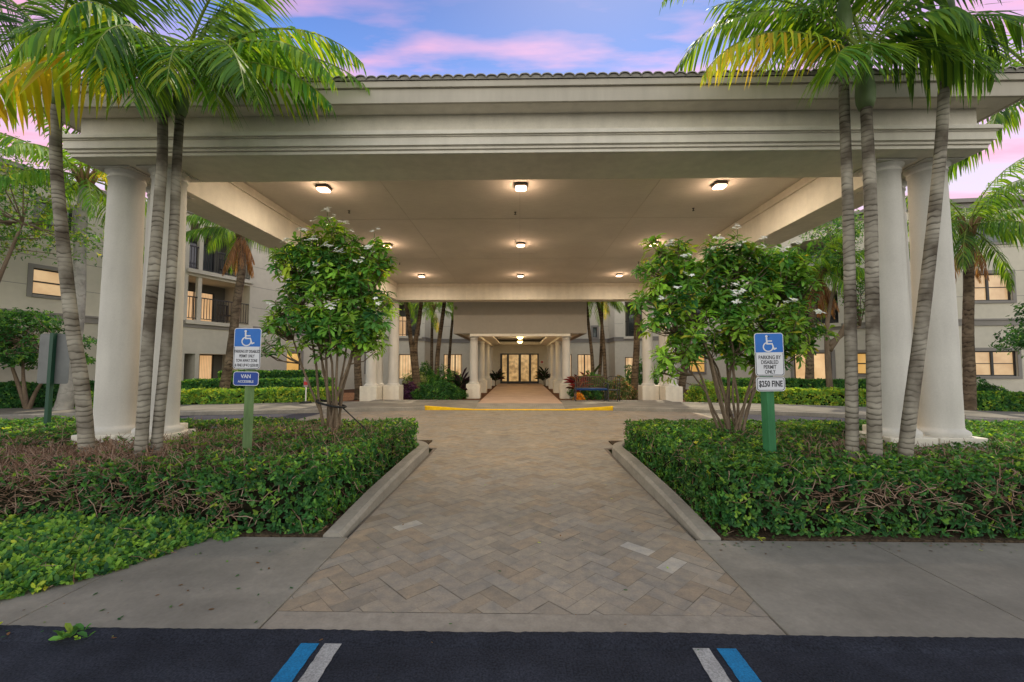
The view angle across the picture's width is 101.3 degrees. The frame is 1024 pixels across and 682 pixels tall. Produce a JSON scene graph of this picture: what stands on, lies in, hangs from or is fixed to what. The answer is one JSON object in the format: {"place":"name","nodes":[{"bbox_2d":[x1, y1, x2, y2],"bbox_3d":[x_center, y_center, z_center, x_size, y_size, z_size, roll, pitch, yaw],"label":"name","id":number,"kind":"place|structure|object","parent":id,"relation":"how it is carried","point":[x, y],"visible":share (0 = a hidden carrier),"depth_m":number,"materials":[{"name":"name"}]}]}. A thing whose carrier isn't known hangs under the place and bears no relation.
{"place":"outdoors","nodes":[
{"label":"outdoors","id":0,"kind":"place"},
{"bbox_2d":[0,307,96,408],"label":"leafy tree","id":1,"kind":"object","parent":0,"point":[9,338],"visible":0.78,"depth_m":12.87,"materials":[{"name":"green plant"}]},
{"bbox_2d":[0,132,103,281],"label":"leafy tree","id":2,"kind":"object","parent":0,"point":[18,237],"visible":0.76,"depth_m":11.99,"materials":[{"name":"green plant"}]},
{"bbox_2d":[0,102,189,409],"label":"coconut palm","id":3,"kind":"object","parent":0,"point":[65,399],"visible":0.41,"depth_m":12.71,"materials":[{"name":"green plant"}]},
{"bbox_2d":[0,536,1023,637],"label":"sidewalk","id":4,"kind":"structure","parent":0,"point":[882,589],"depth_m":2.80,"materials":[{"name":"concrete"}]},
{"bbox_2d":[0,508,244,599],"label":"spreading shrub","id":5,"kind":"object","parent":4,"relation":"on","point":[42,550],"visible":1,"depth_m":3.23,"materials":[{"name":"green plant"}]},
{"bbox_2d":[0,642,1023,681],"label":"parking lot","id":6,"kind":"structure","parent":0,"point":[67,662],"depth_m":2.09,"materials":[{"name":"black asphalt"}]},
{"bbox_2d":[271,643,318,681],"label":"blue parking stripe","id":7,"kind":"object","parent":6,"relation":"on","point":[293,665],"visible":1,"depth_m":2.10,"materials":[{"name":"paint"}]},
{"bbox_2d":[298,643,340,681],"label":"white parking stripe","id":8,"kind":"object","parent":6,"relation":"on","point":[320,662],"visible":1,"depth_m":2.10,"materials":[{"name":"paint"}]},
{"bbox_2d":[0,625,1023,654],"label":"asphalt edge","id":9,"kind":"object","parent":6,"relation":"on","point":[677,641],"visible":0.98,"depth_m":2.27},
{"bbox_2d":[48,623,94,640],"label":"leafy sprig","id":10,"kind":"object","parent":9,"relation":"on","point":[71,630],"visible":1,"depth_m":2.29,"materials":[{"name":"green plant"}]},
{"bbox_2d":[693,648,730,681],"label":"white parking stripe","id":11,"kind":"object","parent":6,"relation":"on","point":[712,667],"visible":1,"depth_m":2.08,"materials":[{"name":"paint"}]},
{"bbox_2d":[717,648,760,681],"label":"blue parking stripe","id":12,"kind":"object","parent":6,"relation":"on","point":[737,663],"visible":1,"depth_m":2.08,"materials":[{"name":"paint"}]},
{"bbox_2d":[0,400,1023,418],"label":"sidewalk","id":13,"kind":"structure","parent":0,"point":[567,404],"depth_m":13.98,"materials":[{"name":"concrete"}]},
{"bbox_2d":[299,377,311,403],"bbox_3d":[-7.268,1.737,14.819,0.400,0.910,0.400,0,-3,1],"label":"floor stand sign","id":14,"kind":"object","parent":13,"relation":"on","point":[305,386],"visible":0.94,"depth_m":14.80,"materials":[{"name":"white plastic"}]},
{"bbox_2d":[574,376,608,400],"bbox_3d":[2.973,1.784,15.829,1.250,0.930,0.513,0,-3,1],"label":"park bench","id":15,"kind":"object","parent":13,"relation":"on","point":[590,388],"visible":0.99,"depth_m":16.06,"materials":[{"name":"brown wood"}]},
{"bbox_2d":[603,376,619,401],"bbox_3d":[3.761,1.780,15.776,0.566,0.934,0.508,-2,-3,26],"label":"metal chair","id":16,"kind":"object","parent":13,"relation":"on","point":[615,389],"visible":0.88,"depth_m":15.86,"materials":[{"name":"grey"}]},
{"bbox_2d":[0,0,1023,210],"label":"sky","id":17,"kind":"structure","parent":0,"point":[397,37],"materials":[{"name":"blue"}]},
{"bbox_2d":[1,440,1023,542],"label":"planting soil","id":18,"kind":"structure","parent":0,"point":[1000,537],"depth_m":3.63,"materials":[{"name":"brown soil"}]},
{"bbox_2d":[37,333,69,433],"bbox_3d":[-7.164,0.863,6.503,0.500,1.980,0.062,1,-3,1],"label":"road sign","id":19,"kind":"object","parent":18,"relation":"on","point":[53,363],"visible":0.74,"depth_m":6.55,"materials":[{"name":"grey metal"}]},
{"bbox_2d":[0,0,190,462],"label":"palm tree","id":20,"kind":"object","parent":18,"relation":"on","point":[81,381],"visible":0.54,"depth_m":4.73,"materials":[{"name":"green plant"}]},
{"bbox_2d":[0,0,311,465],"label":"palm tree","id":21,"kind":"object","parent":18,"relation":"on","point":[19,89],"visible":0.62,"depth_m":4.37,"materials":[{"name":"green plant"}]},
{"bbox_2d":[4,0,369,459],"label":"palm tree","id":22,"kind":"object","parent":18,"relation":"on","point":[239,69],"visible":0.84,"depth_m":4.63,"materials":[{"name":"green plant"}]},
{"bbox_2d":[0,415,418,533],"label":"hedge","id":23,"kind":"object","parent":18,"relation":"on","point":[291,471],"visible":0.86,"depth_m":3.92,"materials":[{"name":"green plant"}]},
{"bbox_2d":[233,328,261,456],"bbox_3d":[-2.962,0.832,4.711,0.305,1.948,0.138,1,-3,1],"label":"parking sign","id":24,"kind":"object","parent":18,"relation":"on","point":[247,350],"visible":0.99,"depth_m":4.68,"materials":[{"name":"blue metal"}]},
{"bbox_2d":[259,207,401,435],"bbox_3d":[-2.644,-0.118,6.086,2.100,3.744,1.273,0,-3,1],"label":"flowering tree","id":25,"kind":"object","parent":18,"relation":"on","point":[323,266],"visible":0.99,"depth_m":5.97,"materials":[{"name":"green plant"}]},
{"bbox_2d":[316,399,389,450],"bbox_3d":[-2.268,1.200,6.070,1.173,0.713,0.329,0,-3,4],"label":"tree strap","id":26,"kind":"object","parent":25,"relation":"attached to","point":[343,406],"visible":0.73,"depth_m":6.00,"materials":[{"name":"black rubber"}]},
{"bbox_2d":[323,440,428,537],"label":"island kerb","id":27,"kind":"structure","parent":18,"relation":"on","point":[357,513],"depth_m":4.51,"materials":[{"name":"concrete"}]},
{"bbox_2d":[612,441,720,540],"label":"island kerb","id":28,"kind":"structure","parent":18,"relation":"on","point":[688,519],"depth_m":4.46,"materials":[{"name":"concrete"}]},
{"bbox_2d":[627,223,837,438],"bbox_3d":[3.076,0.043,5.955,2.850,3.417,1.320,0,-3,1],"label":"flowering tree","id":29,"kind":"object","parent":18,"relation":"on","point":[680,279],"visible":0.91,"depth_m":5.88,"materials":[{"name":"green plant"}]},
{"bbox_2d":[754,333,784,465],"bbox_3d":[2.752,0.855,4.497,0.305,1.878,0.130,-1,-3,1],"label":"parking sign","id":30,"kind":"object","parent":18,"relation":"on","point":[769,355],"visible":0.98,"depth_m":4.47,"materials":[{"name":"metal"}]},
{"bbox_2d":[659,0,906,464],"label":"palm tree","id":31,"kind":"object","parent":18,"relation":"on","point":[844,12],"visible":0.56,"depth_m":4.57,"materials":[{"name":"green plant"}]},
{"bbox_2d":[623,415,1023,540],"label":"hedge","id":32,"kind":"object","parent":18,"relation":"on","point":[809,474],"visible":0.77,"depth_m":3.72,"materials":[{"name":"green plant"}]},
{"bbox_2d":[700,0,1023,466],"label":"palm tree","id":33,"kind":"object","parent":18,"relation":"on","point":[961,54],"visible":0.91,"depth_m":4.39,"materials":[{"name":"green plant"}]},
{"bbox_2d":[794,0,980,469],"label":"palm tree","id":34,"kind":"object","parent":18,"relation":"on","point":[907,434],"visible":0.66,"depth_m":4.42,"materials":[{"name":"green plant"}]},
{"bbox_2d":[877,30,1023,185],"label":"coconut palm","id":35,"kind":"object","parent":18,"relation":"on","point":[1008,116],"visible":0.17,"depth_m":7.97,"materials":[{"name":"green plant"}]},
{"bbox_2d":[8,413,1023,428],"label":"drop off lane","id":36,"kind":"structure","parent":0,"point":[296,416],"depth_m":11.79,"materials":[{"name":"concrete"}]},
{"bbox_2d":[0,406,424,418],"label":"kerb","id":37,"kind":"structure","parent":36,"relation":"on","point":[221,412],"depth_m":12.60,"materials":[{"name":"concrete"}]},
{"bbox_2d":[343,385,696,401],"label":"courtyard ground","id":38,"kind":"structure","parent":0,"point":[348,394],"depth_m":19.42,"materials":[{"name":"grey concrete"}]},
{"bbox_2d":[0,380,94,407],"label":"hedge","id":39,"kind":"object","parent":38,"relation":"on","point":[9,397],"visible":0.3,"depth_m":13.32,"materials":[{"name":"green plant"}]},
{"bbox_2d":[186,214,274,388],"bbox_3d":[-10.240,-1.661,15.936,4.006,8.111,4.231,0,-3,1],"label":"coconut palm","id":40,"kind":"object","parent":38,"relation":"on","point":[240,247],"visible":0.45,"depth_m":15.65,"materials":[{"name":"green plant"}]},
{"bbox_2d":[181,377,334,389],"bbox_3d":[-9.984,1.948,16.810,5.449,1.074,1.252,1,-3,-19],"label":"hedge","id":41,"kind":"object","parent":38,"relation":"on","point":[198,383],"visible":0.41,"depth_m":16.43,"materials":[{"name":"green plant"}]},
{"bbox_2d":[180,386,338,404],"bbox_3d":[-9.613,2.021,15.147,6.438,0.772,1.148,1,-3,-15],"label":"hedge","id":42,"kind":"object","parent":38,"relation":"on","point":[223,395],"visible":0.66,"depth_m":14.86,"materials":[{"name":"green plant"}]},
{"bbox_2d":[217,369,321,378],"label":"hedge","id":43,"kind":"object","parent":38,"relation":"on","point":[274,373],"visible":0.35,"depth_m":18.36,"materials":[{"name":"green plant"}]},
{"bbox_2d":[330,297,361,399],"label":"coconut palm","id":44,"kind":"object","parent":38,"relation":"on","point":[357,376],"visible":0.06,"depth_m":17.55,"materials":[{"name":"brown plant"}]},
{"bbox_2d":[384,302,432,385],"bbox_3d":[-4.947,-0.414,19.088,2.747,5.934,3.012,0,-3,1],"label":"coconut palm","id":45,"kind":"object","parent":38,"relation":"on","point":[409,329],"visible":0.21,"depth_m":19.04,"materials":[{"name":"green plant"}]},
{"bbox_2d":[403,381,420,398],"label":"shrub","id":46,"kind":"object","parent":38,"relation":"on","point":[408,388],"visible":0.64,"depth_m":18.07,"materials":[{"name":"purple plant"}]},
{"bbox_2d":[401,368,428,390],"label":"shrub","id":47,"kind":"object","parent":38,"relation":"on","point":[407,379],"visible":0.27,"depth_m":19.92,"materials":[{"name":"green plant"}]},
{"bbox_2d":[399,302,453,389],"bbox_3d":[-4.141,-0.462,19.174,2.847,6.031,2.813,-1,-3,24],"label":"coconut palm","id":48,"kind":"object","parent":38,"relation":"on","point":[416,334],"visible":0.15,"depth_m":19.11,"materials":[{"name":"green plant"}]},
{"bbox_2d":[419,360,433,379],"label":"shrub","id":49,"kind":"object","parent":38,"relation":"on","point":[428,371],"visible":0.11,"depth_m":21.43,"materials":[{"name":"green plant"}]},
{"bbox_2d":[403,302,452,369],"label":"coconut palm","id":50,"kind":"object","parent":38,"relation":"on","point":[434,306],"visible":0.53,"depth_m":22.06,"materials":[{"name":"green plant"}]},
{"bbox_2d":[410,377,468,399],"bbox_3d":[-3.091,2.046,17.883,2.498,1.076,1.332,0,-3,1],"label":"shrub","id":51,"kind":"object","parent":38,"relation":"on","point":[440,387],"visible":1,"depth_m":17.58,"materials":[{"name":"green plant"}]},
{"bbox_2d":[423,302,456,377],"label":"coconut palm","id":52,"kind":"object","parent":38,"relation":"on","point":[438,347],"visible":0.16,"depth_m":19.54,"materials":[{"name":"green plant"}]},
{"bbox_2d":[420,364,465,397],"bbox_3d":[-2.915,1.855,19.200,2.717,1.639,1.264,0,-3,1],"label":"shrub","id":53,"kind":"object","parent":38,"relation":"on","point":[449,376],"visible":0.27,"depth_m":19.08,"materials":[{"name":"green plant"}]},
{"bbox_2d":[435,302,452,381],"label":"coconut palm","id":54,"kind":"object","parent":38,"relation":"on","point":[450,346],"visible":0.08,"depth_m":23.03,"materials":[{"name":"brown plant"}]},
{"bbox_2d":[450,367,469,390],"bbox_3d":[-2.269,1.822,18.494,1.062,1.365,1.122,-1,-3,16],"label":"cordyline","id":55,"kind":"object","parent":38,"relation":"on","point":[460,383],"visible":0.73,"depth_m":18.49,"materials":[{"name":"green plant"}]},
{"bbox_2d":[490,368,504,386],"bbox_3d":[-1.083,2.338,27.170,1.430,1.273,1.062,0,-3,1],"label":"cordyline","id":56,"kind":"object","parent":38,"relation":"on","point":[498,374],"visible":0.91,"depth_m":27.14,"materials":[{"name":"green plant"}]},
{"bbox_2d":[478,383,561,402],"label":"entrance walkway","id":57,"kind":"structure","parent":38,"relation":"on","point":[519,393],"depth_m":19.10,"materials":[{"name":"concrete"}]},
{"bbox_2d":[453,302,586,398],"bbox_3d":[0.456,0.112,23.975,6.100,5.470,11.500,0,-3,1],"label":"entrance porch","id":58,"kind":"object","parent":38,"relation":"on","point":[481,326],"visible":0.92,"depth_m":18.40,"materials":[{"name":"paint"}]},
{"bbox_2d":[475,403,564,408],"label":"tactile paving","id":59,"kind":"structure","parent":38,"relation":"on","point":[514,405],"depth_m":14.45,"materials":[{"name":"concrete"}]},
{"bbox_2d":[32,66,1023,452],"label":"entrance canopy","id":60,"kind":"object","parent":38,"relation":"on","point":[426,172],"visible":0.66,"depth_m":5.43,"materials":[{"name":"beige paint"}]},
{"bbox_2d":[315,184,331,192],"bbox_3d":[-3.476,-2.813,7.751,0.230,0.081,0.230,0,-3,1],"label":"ceiling lamp","id":61,"kind":"object","parent":60,"relation":"attached to","point":[324,188],"visible":1,"depth_m":7.68,"materials":[{"name":"white metal"}]},
{"bbox_2d":[515,182,526,190],"bbox_3d":[0.163,-2.817,7.682,0.230,0.081,0.230,0,-3,1],"label":"ceiling lamp","id":62,"kind":"object","parent":60,"relation":"attached to","point":[520,186],"visible":1,"depth_m":7.60,"materials":[{"name":"white metal"}]},
{"bbox_2d":[711,180,727,189],"bbox_3d":[3.763,-2.821,7.613,0.230,0.081,0.230,0,-3,1],"label":"ceiling lamp","id":63,"kind":"object","parent":60,"relation":"attached to","point":[718,185],"visible":1,"depth_m":7.54,"materials":[{"name":"white metal"}]},
{"bbox_2d":[535,366,550,386],"bbox_3d":[2.131,2.285,27.228,1.389,1.385,1.381,0,-3,1],"label":"cordyline","id":64,"kind":"object","parent":38,"relation":"on","point":[543,376],"visible":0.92,"depth_m":27.07,"materials":[{"name":"green plant"}]},
{"bbox_2d":[563,374,594,392],"bbox_3d":[2.775,1.905,17.457,1.368,1.087,1.268,0,-3,1],"label":"cordyline","id":65,"kind":"object","parent":38,"relation":"on","point":[571,379],"visible":0.5,"depth_m":17.46,"materials":[{"name":"red plant"}]},
{"bbox_2d":[573,392,584,399],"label":"shrub","id":66,"kind":"object","parent":38,"relation":"on","point":[579,396],"visible":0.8,"depth_m":16.68,"materials":[{"name":"orange plant"}]},
{"bbox_2d":[567,370,618,399],"bbox_3d":[3.524,1.934,18.157,2.384,1.374,1.240,0,-3,1],"label":"shrub","id":67,"kind":"object","parent":38,"relation":"on","point":[591,394],"visible":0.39,"depth_m":17.84,"materials":[{"name":"green plant"}]},
{"bbox_2d":[587,302,609,372],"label":"coconut palm","id":68,"kind":"object","parent":38,"relation":"on","point":[590,341],"visible":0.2,"depth_m":19.40,"materials":[{"name":"brown plant"}]},
{"bbox_2d":[589,302,622,379],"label":"coconut palm","id":69,"kind":"object","parent":38,"relation":"on","point":[601,324],"visible":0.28,"depth_m":19.10,"materials":[{"name":"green plant"}]},
{"bbox_2d":[589,302,627,395],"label":"coconut palm","id":70,"kind":"object","parent":38,"relation":"on","point":[616,307],"visible":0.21,"depth_m":19.87,"materials":[{"name":"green plant"}]},
{"bbox_2d":[600,375,637,399],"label":"shrub","id":71,"kind":"object","parent":38,"relation":"on","point":[625,394],"visible":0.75,"depth_m":17.47,"materials":[{"name":"green plant"}]},
{"bbox_2d":[607,301,641,398],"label":"coconut palm","id":72,"kind":"object","parent":38,"relation":"on","point":[635,365],"visible":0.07,"depth_m":18.28,"materials":[{"name":"brown plant"}]},
{"bbox_2d":[622,357,658,390],"bbox_3d":[6.089,1.761,19.803,2.034,2.070,1.189,0,-3,1],"label":"shrub","id":73,"kind":"object","parent":38,"relation":"on","point":[627,374],"visible":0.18,"depth_m":19.69,"materials":[{"name":"green plant"}]},
{"bbox_2d":[678,286,712,398],"bbox_3d":[7.919,-0.331,18.487,2.863,5.732,2.593,2,-4,-28],"label":"coconut palm","id":74,"kind":"object","parent":38,"relation":"on","point":[681,383],"visible":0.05,"depth_m":18.18,"materials":[{"name":"brown plant"}]},
{"bbox_2d":[683,378,713,401],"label":"shrub","id":75,"kind":"object","parent":38,"relation":"on","point":[691,396],"visible":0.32,"depth_m":16.24,"materials":[{"name":"green plant"}]},
{"bbox_2d":[696,385,865,406],"bbox_3d":[10.184,1.992,14.930,6.676,0.794,1.146,-1,-3,19],"label":"hedge","id":76,"kind":"object","parent":38,"relation":"on","point":[830,396],"visible":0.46,"depth_m":14.57,"materials":[{"name":"green plant"}]},
{"bbox_2d":[712,377,865,388],"bbox_3d":[10.929,1.965,16.709,5.413,1.056,1.132,-2,-3,26],"label":"hedge","id":77,"kind":"object","parent":38,"relation":"on","point":[791,382],"visible":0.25,"depth_m":16.12,"materials":[{"name":"green plant"}]},
{"bbox_2d":[751,231,864,387],"bbox_3d":[12.077,-0.924,16.535,4.656,6.669,3.976,0,-3,1],"label":"coconut palm","id":78,"kind":"object","parent":38,"relation":"on","point":[822,307],"visible":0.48,"depth_m":16.04,"materials":[{"name":"green plant"}]},
{"bbox_2d":[788,210,864,387],"bbox_3d":[12.281,-1.465,15.914,2.931,7.658,2.580,0,-3,1],"label":"leafy tree","id":79,"kind":"object","parent":38,"relation":"on","point":[829,345],"visible":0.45,"depth_m":15.77,"materials":[{"name":"green plant"}]},
{"bbox_2d":[905,157,1023,410],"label":"coconut palm","id":80,"kind":"object","parent":38,"relation":"on","point":[988,219],"visible":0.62,"depth_m":12.58,"materials":[{"name":"green plant"}]},
{"bbox_2d":[976,376,1010,391],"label":"shrub","id":81,"kind":"object","parent":38,"relation":"on","point":[980,386],"visible":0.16,"depth_m":14.28,"materials":[{"name":"green plant"}]},
{"bbox_2d":[977,389,1023,411],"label":"hedge","id":82,"kind":"object","parent":38,"relation":"on","point":[997,400],"visible":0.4,"depth_m":12.77,"materials":[{"name":"green plant"}]},
{"bbox_2d":[991,303,1023,357],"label":"leafy tree","id":83,"kind":"object","parent":38,"relation":"on","point":[1013,337],"visible":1,"depth_m":12.55,"materials":[{"name":"green plant"}]},
{"bbox_2d":[277,410,768,616],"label":"pavers","id":84,"kind":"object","parent":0,"point":[334,597],"visible":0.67,"depth_m":3.60,"materials":[{"name":"stone"}]},
{"bbox_2d":[425,406,613,409],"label":"yellow kerb","id":85,"kind":"structure","parent":84,"relation":"on","point":[452,408],"depth_m":13.62,"materials":[{"name":"paint"}]},
{"label":"ground","id":86,"kind":"structure","parent":0,"visible":0},
{"bbox_2d":[0,157,1023,391],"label":"apartment building","id":87,"kind":"structure","parent":86,"relation":"on","point":[32,281],"depth_m":18.54,"materials":[{"name":"paint"}]},
{"bbox_2d":[26,263,60,299],"bbox_3d":[-16.081,-2.029,14.579,0.444,1.130,1.092,0,-3,1],"label":"window","id":88,"kind":"structure","parent":87,"relation":"in","point":[41,283],"depth_m":14.48,"materials":[{"name":"beige glass"}]},
{"bbox_2d":[33,196,75,234],"bbox_3d":[-16.061,-4.373,14.768,0.452,1.130,1.121,0,-3,1],"label":"window","id":89,"kind":"structure","parent":87,"relation":"in","point":[37,207],"depth_m":14.59,"materials":[{"name":"black"}]},
{"bbox_2d":[287,350,303,369],"bbox_3d":[-11.578,1.116,22.081,0.713,1.260,1.019,0,-3,1],"label":"window","id":90,"kind":"structure","parent":87,"relation":"in","point":[290,366],"depth_m":22.31,"materials":[{"name":"yellow glass"}]},
{"bbox_2d":[399,354,411,378],"bbox_3d":[-6.946,1.678,27.463,0.869,1.620,0.314,0,-3,1],"label":"window","id":91,"kind":"structure","parent":87,"relation":"in","point":[404,359],"depth_m":27.47,"materials":[{"name":"beige glass"}]},
{"bbox_2d":[444,354,447,378],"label":"window","id":92,"kind":"structure","parent":87,"relation":"in","point":[445,355],"depth_m":30.01,"materials":[{"name":"beige glass"}]},
{"bbox_2d":[451,354,461,376],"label":"window","id":93,"kind":"structure","parent":87,"relation":"in","point":[456,359],"depth_m":30.00,"materials":[{"name":"beige glass"}]},
{"bbox_2d":[502,355,536,380],"bbox_3d":[0.538,1.959,30.003,2.730,2.126,0.001,0,-3,1],"label":"window","id":94,"kind":"structure","parent":87,"relation":"in","point":[513,359],"depth_m":30.00,"materials":[{"name":"beige glass"}]},
{"bbox_2d":[500,353,538,383],"bbox_3d":[0.535,1.950,29.838,2.730,2.126,0.070,0,-3,1],"label":"entrance door","id":95,"kind":"structure","parent":87,"relation":"in","point":[519,354],"depth_m":29.81,"materials":[{"name":"black metal"}]},
{"bbox_2d":[577,354,590,375],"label":"window","id":96,"kind":"structure","parent":87,"relation":"in","point":[583,360],"depth_m":29.83,"materials":[{"name":"beige glass"}]},
{"bbox_2d":[591,325,598,338],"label":"window","id":97,"kind":"structure","parent":87,"relation":"in","point":[594,328],"depth_m":29.79,"materials":[{"name":"black glass"}]},
{"bbox_2d":[625,357,632,377],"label":"window","id":98,"kind":"structure","parent":87,"relation":"in","point":[628,360],"depth_m":27.68,"materials":[{"name":"beige glass"}]},
{"bbox_2d":[687,354,706,373],"bbox_3d":[10.683,1.287,24.317,0.702,1.260,1.342,0,-3,1],"label":"window","id":99,"kind":"structure","parent":87,"relation":"in","point":[703,364],"depth_m":24.16,"materials":[{"name":"yellow glass"}]},
{"bbox_2d":[790,349,835,378],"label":"window","id":100,"kind":"structure","parent":87,"relation":"in","point":[819,359],"depth_m":19.12,"materials":[{"name":"beige glass"}]},
{"bbox_2d":[858,350,865,376],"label":"window","id":101,"kind":"structure","parent":87,"relation":"in","point":[861,353],"depth_m":17.97,"materials":[{"name":"yellow glass"}]},
{"bbox_2d":[962,229,1010,244],"bbox_3d":[18.844,-4.315,16.750,1.753,1.030,0.344,0,-3,1],"label":"window","id":102,"kind":"structure","parent":87,"relation":"in","point":[995,241],"depth_m":16.75,"materials":[{"name":"black"}]},
{"bbox_2d":[975,270,1016,302],"bbox_3d":[18.844,-2.139,16.632,1.793,1.310,0.348,0,-3,1],"label":"window","id":103,"kind":"structure","parent":87,"relation":"in","point":[986,291],"depth_m":16.65,"materials":[{"name":"beige glass"}]},
{"bbox_2d":[975,348,1022,378],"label":"window","id":104,"kind":"structure","parent":87,"relation":"in","point":[990,364],"depth_m":16.48,"materials":[{"name":"beige glass"}]},
{"bbox_2d":[283,412,757,424],"bbox_3d":[0.204,2.102,10.600,12.040,0.049,5.000,0,-3,1],"label":"paving border","id":105,"kind":"object","parent":86,"relation":"on","point":[317,416],"visible":0.11,"depth_m":11.97,"materials":[{"name":"concrete"}]},
{"bbox_2d":[260,611,785,634],"bbox_3d":[0.048,1.656,2.421,2.940,0.054,0.184,0,-3,1],"label":"paver edge band","id":106,"kind":"object","parent":86,"relation":"on","point":[476,622],"visible":0.71,"depth_m":2.43,"materials":[{"name":"beige concrete"}]},
{"bbox_2d":[613,407,1023,422],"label":"kerb","id":107,"kind":"structure","parent":86,"relation":"on","point":[783,413],"depth_m":12.42,"materials":[{"name":"concrete"}]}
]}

